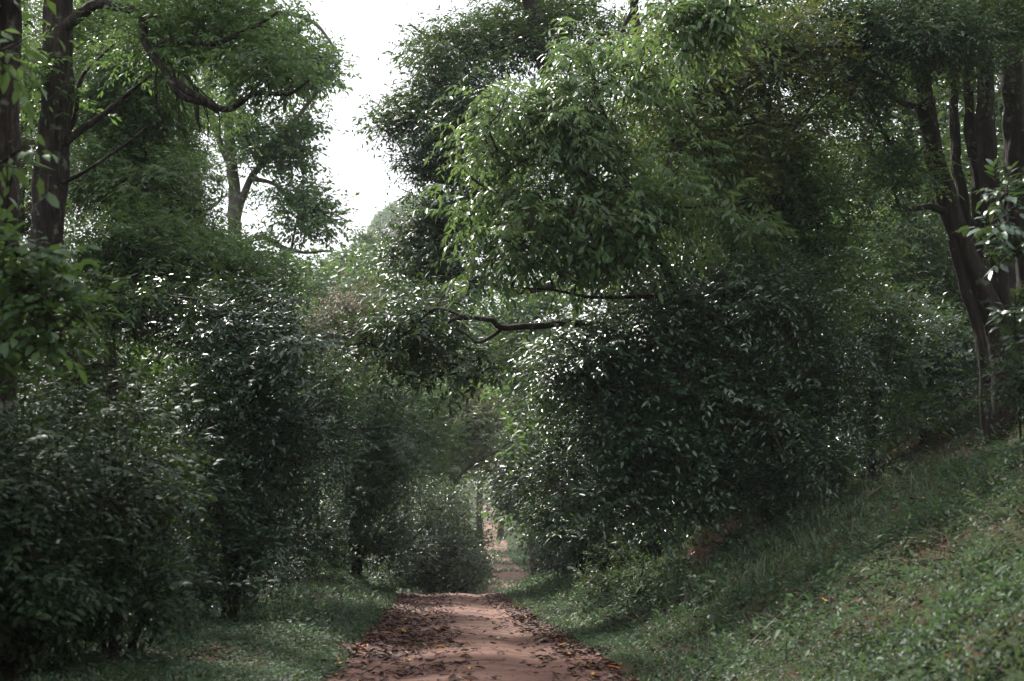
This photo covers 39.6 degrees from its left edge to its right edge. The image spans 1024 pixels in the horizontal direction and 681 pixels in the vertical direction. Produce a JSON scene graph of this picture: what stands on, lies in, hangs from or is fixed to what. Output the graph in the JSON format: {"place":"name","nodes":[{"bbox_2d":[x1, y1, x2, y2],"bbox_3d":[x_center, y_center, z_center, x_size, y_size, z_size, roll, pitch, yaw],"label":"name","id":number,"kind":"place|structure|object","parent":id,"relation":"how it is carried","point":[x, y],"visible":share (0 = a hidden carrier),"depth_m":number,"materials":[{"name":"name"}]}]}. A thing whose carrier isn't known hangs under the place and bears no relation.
{"place":"outdoors","nodes":[
{"label":"outdoors","id":0,"kind":"place"},
{"bbox_2d":[0,28,89,236],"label":"overhanging branch","id":1,"kind":"object","parent":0,"point":[20,89],"visible":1,"depth_m":8.89,"materials":[{"name":"green plant"}]},
{"bbox_2d":[0,196,127,388],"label":"overhanging branch","id":2,"kind":"object","parent":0,"point":[15,274],"visible":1,"depth_m":10.57,"materials":[{"name":"green plant"}]},
{"bbox_2d":[157,421,328,561],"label":"valley tree","id":3,"kind":"object","parent":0,"point":[220,513],"depth_m":43.36,"materials":[{"name":"green plant"}]},
{"bbox_2d":[376,218,468,348],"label":"hill","id":4,"kind":"structure","parent":0,"point":[396,221],"depth_m":455.94,"materials":[{"name":"green plant"}]},
{"bbox_2d":[365,194,460,302],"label":"hillside forest","id":5,"kind":"object","parent":4,"relation":"on","point":[377,218],"visible":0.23,"depth_m":463.31,"materials":[{"name":"green plant"}]},
{"bbox_2d":[328,505,626,680],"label":"path","id":6,"kind":"structure","parent":0,"point":[507,672],"depth_m":15.60,"materials":[{"name":"brown soil"}]},
{"bbox_2d":[425,659,498,665],"bbox_3d":[-0.458,3.163,13.977,0.780,0.055,0.149,2,-6,-15],"label":"fallen stick","id":7,"kind":"object","parent":6,"relation":"on","point":[466,660],"visible":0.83,"depth_m":13.93,"materials":[{"name":"brown wood"}]},
{"bbox_2d":[325,599,599,680],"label":"pebbles","id":8,"kind":"object","parent":6,"relation":"on","point":[473,647],"visible":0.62,"depth_m":15.11,"materials":[{"name":"brown stone"}]},
{"bbox_2d":[322,592,638,680],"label":"leaf litter","id":9,"kind":"object","parent":6,"relation":"on","point":[531,617],"visible":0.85,"depth_m":17.15,"materials":[{"name":"brown plant"}]},
{"bbox_2d":[20,0,1002,333],"label":"sky","id":10,"kind":"structure","parent":0,"point":[364,24],"materials":[{"name":"white"}]},
{"bbox_2d":[8,309,1023,680],"bbox_3d":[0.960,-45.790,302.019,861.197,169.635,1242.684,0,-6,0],"label":"ground","id":11,"kind":"structure","parent":0,"point":[1014,673],"depth_m":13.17,"materials":[{"name":"green plant"}]},
{"bbox_2d":[0,0,56,471],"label":"forest tree","id":12,"kind":"object","parent":11,"relation":"on","point":[12,16],"visible":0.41,"depth_m":15.28,"materials":[{"name":"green plant"}]},
{"bbox_2d":[0,160,66,400],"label":"woodland tree","id":13,"kind":"object","parent":11,"relation":"on","point":[55,335],"visible":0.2,"depth_m":13.72,"materials":[{"name":"green plant"}]},
{"bbox_2d":[14,322,104,675],"bbox_3d":[-6.486,2.362,18.544,2.451,5.391,3.668,4,-7,-36],"label":"shade shrub","id":14,"kind":"object","parent":11,"relation":"on","point":[23,382],"visible":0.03,"depth_m":18.97,"materials":[{"name":"green plant"}]},
{"bbox_2d":[0,318,154,680],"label":"shade shrub","id":15,"kind":"object","parent":11,"relation":"on","point":[17,548],"visible":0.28,"depth_m":12.43,"materials":[{"name":"green plant"}]},
{"bbox_2d":[0,382,164,680],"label":"shade shrub","id":16,"kind":"object","parent":11,"relation":"on","point":[40,582],"visible":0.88,"depth_m":11.78,"materials":[{"name":"green plant"}]},
{"bbox_2d":[17,307,163,502],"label":"valley tree","id":17,"kind":"object","parent":11,"relation":"on","point":[98,379],"visible":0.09,"depth_m":33.62,"materials":[{"name":"green plant"}]},
{"bbox_2d":[35,555,152,670],"bbox_3d":[-6.513,3.929,20.883,3.831,2.939,2.550,-2,-11,2],"label":"shrub","id":18,"kind":"object","parent":11,"relation":"on","point":[131,614],"depth_m":20.42,"materials":[{"name":"green plant"}]},
{"bbox_2d":[17,244,180,624],"bbox_3d":[-12.004,3.648,32.897,8.902,12.030,8.097,2,-6,-16],"label":"woodland tree","id":19,"kind":"object","parent":11,"relation":"on","point":[100,370],"visible":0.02,"depth_m":33.14,"materials":[{"name":"green plant"}]},
{"bbox_2d":[17,306,199,665],"bbox_3d":[-5.140,1.837,16.707,2.848,4.837,3.118,0,-6,0],"label":"shade shrub","id":20,"kind":"object","parent":11,"relation":"on","point":[80,401],"visible":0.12,"depth_m":16.91,"materials":[{"name":"green plant"}]},
{"bbox_2d":[17,0,224,415],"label":"feathery tree","id":21,"kind":"object","parent":11,"relation":"on","point":[24,214],"visible":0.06,"depth_m":33.20,"materials":[{"name":"green plant"}]},
{"bbox_2d":[0,364,277,672],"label":"shade shrub","id":22,"kind":"object","parent":11,"relation":"on","point":[124,588],"visible":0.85,"depth_m":12.80,"materials":[{"name":"green plant"}]},
{"bbox_2d":[19,0,259,642],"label":"feathery tree","id":23,"kind":"object","parent":11,"relation":"on","point":[146,160],"visible":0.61,"depth_m":26.47,"materials":[{"name":"green plant"}]},
{"bbox_2d":[28,0,263,603],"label":"forest tree","id":24,"kind":"object","parent":11,"relation":"on","point":[228,138],"visible":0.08,"depth_m":34.34,"materials":[{"name":"green plant"}]},
{"bbox_2d":[57,317,271,625],"bbox_3d":[-9.303,3.614,35.616,6.269,9.189,6.375,0,-6,0],"label":"valley tree","id":25,"kind":"object","parent":11,"relation":"on","point":[149,368],"visible":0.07,"depth_m":35.01,"materials":[{"name":"green plant"}]},
{"bbox_2d":[123,513,220,633],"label":"woodland tree","id":26,"kind":"object","parent":11,"relation":"on","point":[183,550],"depth_m":55.06,"materials":[{"name":"green plant"}]},
{"bbox_2d":[137,531,220,622],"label":"shrub","id":27,"kind":"object","parent":11,"relation":"on","point":[186,574],"visible":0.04,"depth_m":23.36,"materials":[{"name":"green plant"}]},
{"bbox_2d":[92,352,273,631],"bbox_3d":[-4.688,2.076,18.895,2.501,3.960,3.763,3,-7,-25],"label":"shade shrub","id":28,"kind":"object","parent":11,"relation":"on","point":[175,384],"visible":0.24,"depth_m":18.93,"materials":[{"name":"green plant"}]},
{"bbox_2d":[20,0,348,456],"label":"forest tree","id":29,"kind":"object","parent":11,"relation":"on","point":[55,128],"visible":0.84,"depth_m":21.76,"materials":[{"name":"green plant"}]},
{"bbox_2d":[132,16,222,154],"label":"hanging vine","id":30,"kind":"object","parent":29,"relation":"hanging from","point":[172,70],"visible":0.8,"depth_m":21.21,"materials":[{"name":"green plant"}]},
{"bbox_2d":[150,565,219,618],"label":"shrub","id":31,"kind":"object","parent":11,"relation":"on","point":[195,604],"visible":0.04,"depth_m":23.34,"materials":[{"name":"green plant"}]},
{"bbox_2d":[17,186,367,616],"bbox_3d":[-5.549,1.098,24.048,6.218,7.766,5.200,0,-6,0],"label":"understory tree","id":32,"kind":"object","parent":11,"relation":"on","point":[134,255],"visible":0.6,"depth_m":23.55,"materials":[{"name":"green plant"}]},
{"bbox_2d":[188,535,294,608],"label":"shrub","id":33,"kind":"object","parent":11,"relation":"on","point":[269,588],"visible":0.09,"depth_m":25.37,"materials":[{"name":"green plant"}]},
{"bbox_2d":[94,252,391,628],"bbox_3d":[-4.051,1.438,20.801,3.583,5.866,4.598,6,-8,-43],"label":"roadside shrub","id":34,"kind":"object","parent":11,"relation":"on","point":[265,354],"visible":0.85,"depth_m":20.34,"materials":[{"name":"green plant"}]},
{"bbox_2d":[191,0,365,580],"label":"forest tree","id":35,"kind":"object","parent":11,"relation":"on","point":[285,148],"visible":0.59,"depth_m":45.44,"materials":[{"name":"green plant"}]},
{"bbox_2d":[263,538,316,589],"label":"shrub","id":36,"kind":"object","parent":11,"relation":"on","point":[288,573],"visible":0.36,"depth_m":29.38,"materials":[{"name":"green plant"}]},
{"bbox_2d":[195,336,387,580],"bbox_3d":[-5.248,2.945,33.907,4.615,6.366,4.985,0,-6,0],"label":"roadside shrub","id":37,"kind":"object","parent":11,"relation":"on","point":[338,390],"visible":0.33,"depth_m":33.48,"materials":[{"name":"green plant"}]},
{"bbox_2d":[269,548,313,582],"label":"shrub","id":38,"kind":"object","parent":11,"relation":"on","point":[296,569],"visible":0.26,"depth_m":31.89,"materials":[{"name":"green plant"}]},
{"bbox_2d":[265,276,337,549],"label":"valley tree","id":39,"kind":"object","parent":11,"relation":"on","point":[308,333],"visible":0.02,"depth_m":80.56,"materials":[{"name":"green plant"}]},
{"bbox_2d":[279,544,323,577],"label":"shrub","id":40,"kind":"object","parent":11,"relation":"on","point":[300,553],"visible":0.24,"depth_m":33.12,"materials":[{"name":"green plant"}]},
{"bbox_2d":[270,248,382,541],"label":"valley tree","id":41,"kind":"object","parent":11,"relation":"on","point":[354,274],"visible":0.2,"depth_m":95.70,"materials":[{"name":"green plant"}]},
{"bbox_2d":[312,560,349,571],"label":"bank herb","id":42,"kind":"object","parent":11,"relation":"on","point":[343,566],"visible":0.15,"depth_m":35.59,"materials":[{"name":"green plant"}]},
{"bbox_2d":[306,534,359,569],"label":"shrub","id":43,"kind":"object","parent":11,"relation":"on","point":[340,557],"visible":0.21,"depth_m":36.04,"materials":[{"name":"green plant"}]},
{"bbox_2d":[317,549,350,568],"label":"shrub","id":44,"kind":"object","parent":11,"relation":"on","point":[334,561],"visible":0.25,"depth_m":35.57,"materials":[{"name":"green plant"}]},
{"bbox_2d":[310,438,366,528],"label":"woodland tree","id":45,"kind":"object","parent":11,"relation":"on","point":[335,484],"visible":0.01,"depth_m":118.56,"materials":[{"name":"green plant"}]},
{"bbox_2d":[309,518,396,582],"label":"shrub","id":46,"kind":"object","parent":11,"relation":"on","point":[366,560],"visible":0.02,"depth_m":47.04,"materials":[{"name":"green plant"}]},
{"bbox_2d":[315,237,392,313],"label":"valley tree","id":47,"kind":"object","parent":11,"relation":"on","point":[345,251],"visible":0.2,"depth_m":125.67,"materials":[{"name":"green plant"}]},
{"bbox_2d":[284,270,437,493],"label":"valley tree","id":48,"kind":"object","parent":11,"relation":"on","point":[352,308],"visible":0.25,"depth_m":61.20,"materials":[{"name":"green plant"}]},
{"bbox_2d":[289,349,450,585],"bbox_3d":[-3.745,3.326,36.833,4.256,6.342,4.750,1,-6,-14],"label":"roadside shrub","id":49,"kind":"object","parent":11,"relation":"on","point":[361,544],"visible":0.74,"depth_m":36.11,"materials":[{"name":"green plant"}]},
{"bbox_2d":[343,222,396,475],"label":"valley tree","id":50,"kind":"object","parent":11,"relation":"on","point":[367,236],"visible":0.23,"depth_m":151.12,"materials":[{"name":"green plant"}]},
{"bbox_2d":[345,235,415,528],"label":"valley tree","id":51,"kind":"object","parent":11,"relation":"on","point":[375,273],"visible":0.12,"depth_m":110.08,"materials":[{"name":"green plant"}]},
{"bbox_2d":[380,577,405,592],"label":"bank herb","id":52,"kind":"object","parent":11,"relation":"on","point":[398,583],"visible":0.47,"depth_m":36.44,"materials":[{"name":"green plant"}]},
{"bbox_2d":[336,358,483,585],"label":"valley tree","id":53,"kind":"object","parent":11,"relation":"on","point":[419,405],"visible":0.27,"depth_m":54.82,"materials":[{"name":"green plant"}]},
{"bbox_2d":[377,295,480,504],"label":"valley tree","id":54,"kind":"object","parent":11,"relation":"on","point":[426,341],"visible":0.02,"depth_m":99.89,"materials":[{"name":"green plant"}]},
{"bbox_2d":[368,470,506,593],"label":"crest bush","id":55,"kind":"object","parent":11,"relation":"on","point":[444,561],"visible":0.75,"depth_m":42.34,"materials":[{"name":"green plant"}]},
{"bbox_2d":[413,476,493,543],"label":"valley tree","id":56,"kind":"object","parent":11,"relation":"on","point":[460,501],"visible":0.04,"depth_m":118.52,"materials":[{"name":"green plant"}]},
{"bbox_2d":[393,351,520,592],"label":"valley tree","id":57,"kind":"object","parent":11,"relation":"on","point":[482,421],"visible":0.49,"depth_m":70.56,"materials":[{"name":"green plant"}]},
{"bbox_2d":[443,304,509,549],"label":"valley tree","id":58,"kind":"object","parent":11,"relation":"on","point":[478,516],"visible":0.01,"depth_m":128.98,"materials":[{"name":"green plant"}]},
{"bbox_2d":[437,496,516,593],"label":"crest bush","id":59,"kind":"object","parent":11,"relation":"on","point":[486,578],"visible":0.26,"depth_m":51.27,"materials":[{"name":"green plant"}]},
{"bbox_2d":[462,352,530,557],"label":"valley tree","id":60,"kind":"object","parent":11,"relation":"on","point":[490,480],"visible":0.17,"depth_m":77.84,"materials":[{"name":"green plant"}]},
{"bbox_2d":[495,523,504,539],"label":"tree stump","id":61,"kind":"object","parent":11,"relation":"on","point":[499,531],"visible":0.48,"depth_m":144.46,"materials":[{"name":"grey wood"}]},
{"bbox_2d":[339,0,661,323],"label":"forest tree","id":62,"kind":"object","parent":11,"relation":"on","point":[500,40],"visible":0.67,"depth_m":29.89,"materials":[{"name":"green plant"}]},
{"bbox_2d":[442,314,566,488],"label":"valley tree","id":63,"kind":"object","parent":11,"relation":"on","point":[477,390],"visible":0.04,"depth_m":102.88,"materials":[{"name":"green plant"}]},
{"bbox_2d":[314,0,721,530],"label":"forest tree","id":64,"kind":"object","parent":11,"relation":"on","point":[435,353],"visible":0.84,"depth_m":21.11,"materials":[{"name":"green plant"}]},
{"bbox_2d":[437,249,603,580],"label":"valley tree","id":65,"kind":"object","parent":11,"relation":"on","point":[530,309],"visible":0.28,"depth_m":59.62,"materials":[{"name":"green plant"}]},
{"bbox_2d":[481,333,571,572],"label":"valley tree","id":66,"kind":"object","parent":11,"relation":"on","point":[509,517],"visible":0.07,"depth_m":47.68,"materials":[{"name":"green plant"}]},
{"bbox_2d":[513,524,579,579],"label":"bank bush","id":67,"kind":"object","parent":11,"relation":"on","point":[545,562],"visible":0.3,"depth_m":34.40,"materials":[{"name":"green plant"}]},
{"bbox_2d":[547,541,577,574],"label":"shrub","id":68,"kind":"object","parent":11,"relation":"on","point":[570,563],"visible":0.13,"depth_m":32.75,"materials":[{"name":"green plant"}]},
{"bbox_2d":[481,340,695,582],"bbox_3d":[1.930,2.543,29.684,4.214,5.452,6.638,4,-8,-36],"label":"bank bush","id":69,"kind":"object","parent":11,"relation":"on","point":[557,532],"visible":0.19,"depth_m":29.16,"materials":[{"name":"green plant"}]},
{"bbox_2d":[509,70,684,427],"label":"shade tree","id":70,"kind":"object","parent":11,"relation":"on","point":[568,299],"visible":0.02,"depth_m":44.36,"materials":[{"name":"green plant"}]},
{"bbox_2d":[566,532,644,600],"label":"bank herb","id":71,"kind":"object","parent":11,"relation":"on","point":[602,583],"visible":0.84,"depth_m":25.68,"materials":[{"name":"green plant"}]},
{"bbox_2d":[403,17,813,512],"bbox_3d":[1.890,-1.012,19.470,6.671,7.104,3.792,4,-7,-32],"label":"bright tree","id":72,"kind":"object","parent":11,"relation":"on","point":[571,135],"visible":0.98,"depth_m":18.86,"materials":[{"name":"green plant"}]},
{"bbox_2d":[600,552,670,615],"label":"bank herb","id":73,"kind":"object","parent":11,"relation":"on","point":[636,591],"visible":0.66,"depth_m":20.19,"materials":[{"name":"green plant"}]},
{"bbox_2d":[631,543,696,588],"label":"bank herb","id":74,"kind":"object","parent":11,"relation":"on","point":[670,558],"visible":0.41,"depth_m":21.13,"materials":[{"name":"green plant"}]},
{"bbox_2d":[456,227,926,574],"bbox_3d":[2.708,0.838,20.161,6.528,5.252,3.922,1,-6,-13],"label":"understory tree","id":75,"kind":"object","parent":11,"relation":"on","point":[616,364],"visible":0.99,"depth_m":19.61,"materials":[{"name":"green plant"}]},
{"bbox_2d":[628,67,782,383],"bbox_3d":[5.568,-1.768,38.765,6.456,12.960,5.165,2,-6,-20],"label":"shade tree","id":76,"kind":"object","parent":11,"relation":"on","point":[749,117],"depth_m":38.02,"materials":[{"name":"green plant"}]},
{"bbox_2d":[676,558,753,613],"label":"bank herb","id":77,"kind":"object","parent":11,"relation":"on","point":[710,584],"visible":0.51,"depth_m":16.29,"materials":[{"name":"green plant"}]},
{"bbox_2d":[700,519,770,554],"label":"bank herb","id":78,"kind":"object","parent":11,"relation":"on","point":[724,543],"visible":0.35,"depth_m":19.73,"materials":[{"name":"green plant"}]},
{"bbox_2d":[582,0,907,481],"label":"forest tree","id":79,"kind":"object","parent":11,"relation":"on","point":[774,114],"visible":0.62,"depth_m":21.18,"materials":[{"name":"green plant"}]},
{"bbox_2d":[742,568,766,589],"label":"broad bladed plant","id":80,"kind":"object","parent":11,"relation":"on","point":[752,577],"visible":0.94,"depth_m":15.12,"materials":[{"name":"green plant"}]},
{"bbox_2d":[607,100,922,516],"bbox_3d":[3.912,-0.730,23.320,5.166,7.302,4.607,0,-6,0],"label":"understory tree","id":81,"kind":"object","parent":11,"relation":"on","point":[803,212],"visible":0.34,"depth_m":22.86,"materials":[{"name":"green plant"}]},
{"bbox_2d":[734,589,808,660],"bbox_3d":[2.350,2.592,12.918,0.927,0.628,0.028,3,-7,-29],"label":"fallen stick","id":82,"kind":"object","parent":11,"relation":"on","point":[755,638],"visible":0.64,"depth_m":12.87,"materials":[{"name":"brown wood"}]},
{"bbox_2d":[763,620,803,658],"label":"broad bladed plant","id":83,"kind":"object","parent":11,"relation":"on","point":[786,634],"visible":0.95,"depth_m":11.71,"materials":[{"name":"green plant"}]},
{"bbox_2d":[548,409,1023,680],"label":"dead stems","id":84,"kind":"object","parent":11,"relation":"on","point":[864,594],"visible":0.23,"depth_m":13.64,"materials":[{"name":"green plant"}]},
{"bbox_2d":[679,98,907,426],"bbox_3d":[6.974,-1.365,36.026,5.436,10.409,6.498,0,-6,0],"label":"shade tree","id":85,"kind":"object","parent":11,"relation":"on","point":[794,240],"visible":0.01,"depth_m":36.62,"materials":[{"name":"green plant"}]},
{"bbox_2d":[726,111,939,401],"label":"woodland tree","id":86,"kind":"object","parent":11,"relation":"on","point":[838,158],"visible":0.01,"depth_m":40.11,"materials":[{"name":"green plant"}]},
{"bbox_2d":[808,437,876,493],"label":"shrub","id":87,"kind":"object","parent":11,"relation":"on","point":[844,479],"visible":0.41,"depth_m":20.41,"materials":[{"name":"green plant"}]},
{"bbox_2d":[758,191,936,446],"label":"shade tree","id":88,"kind":"object","parent":11,"relation":"on","point":[864,241],"visible":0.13,"depth_m":32.96,"materials":[{"name":"green plant"}]},
{"bbox_2d":[841,611,878,644],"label":"broad bladed plant","id":89,"kind":"object","parent":11,"relation":"on","point":[859,614],"visible":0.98,"depth_m":11.23,"materials":[{"name":"green plant"}]},
{"bbox_2d":[700,0,1023,446],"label":"many stemmed tree","id":90,"kind":"object","parent":11,"relation":"on","point":[953,35],"visible":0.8,"depth_m":23.43,"materials":[{"name":"green plant"}]},
{"bbox_2d":[773,57,971,401],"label":"shade tree","id":91,"kind":"object","parent":11,"relation":"on","point":[898,125],"visible":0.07,"depth_m":42.42,"materials":[{"name":"green plant"}]},
{"bbox_2d":[743,2,1002,374],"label":"woodland tree","id":92,"kind":"object","parent":11,"relation":"on","point":[943,118],"visible":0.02,"depth_m":45.39,"materials":[{"name":"green plant"}]},
{"bbox_2d":[782,236,977,481],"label":"shade tree","id":93,"kind":"object","parent":11,"relation":"on","point":[890,404],"visible":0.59,"depth_m":26.70,"materials":[{"name":"green plant"}]},
{"bbox_2d":[828,369,931,481],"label":"shrub","id":94,"kind":"object","parent":11,"relation":"on","point":[880,458],"visible":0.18,"depth_m":28.88,"materials":[{"name":"green plant"}]},
{"bbox_2d":[853,480,914,508],"bbox_3d":[4.396,1.821,16.801,0.036,0.345,0.856,6,-9,-45],"label":"fallen stick","id":95,"kind":"object","parent":11,"relation":"on","point":[858,504],"visible":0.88,"depth_m":16.86,"materials":[{"name":"brown wood"}]},
{"bbox_2d":[828,146,971,416],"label":"shade tree","id":96,"kind":"object","parent":11,"relation":"on","point":[931,241],"visible":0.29,"depth_m":34.12,"materials":[{"name":"green plant"}]},
{"bbox_2d":[860,278,978,444],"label":"shade tree","id":97,"kind":"object","parent":11,"relation":"on","point":[958,339],"visible":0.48,"depth_m":28.63,"materials":[{"name":"green plant"}]},
{"bbox_2d":[870,2,1023,267],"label":"woodland tree","id":98,"kind":"object","parent":11,"relation":"on","point":[946,139],"visible":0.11,"depth_m":36.90,"materials":[{"name":"green plant"}]},
{"bbox_2d":[899,185,1016,392],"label":"shade tree","id":99,"kind":"object","parent":11,"relation":"on","point":[950,262],"visible":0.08,"depth_m":35.63,"materials":[{"name":"green plant"}]},
{"bbox_2d":[951,280,1023,445],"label":"understory tree","id":100,"kind":"object","parent":11,"relation":"on","point":[1017,382],"visible":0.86,"depth_m":19.04,"materials":[{"name":"green plant"}]},
{"bbox_2d":[954,157,1023,349],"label":"sapling","id":101,"kind":"object","parent":11,"relation":"on","point":[1002,228],"visible":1,"depth_m":13.10,"materials":[{"name":"green plant"}]},
{"bbox_2d":[609,0,810,462],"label":"overhanging branch","id":102,"kind":"object","parent":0,"point":[691,25],"visible":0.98,"depth_m":17.33,"materials":[{"name":"green plant"}]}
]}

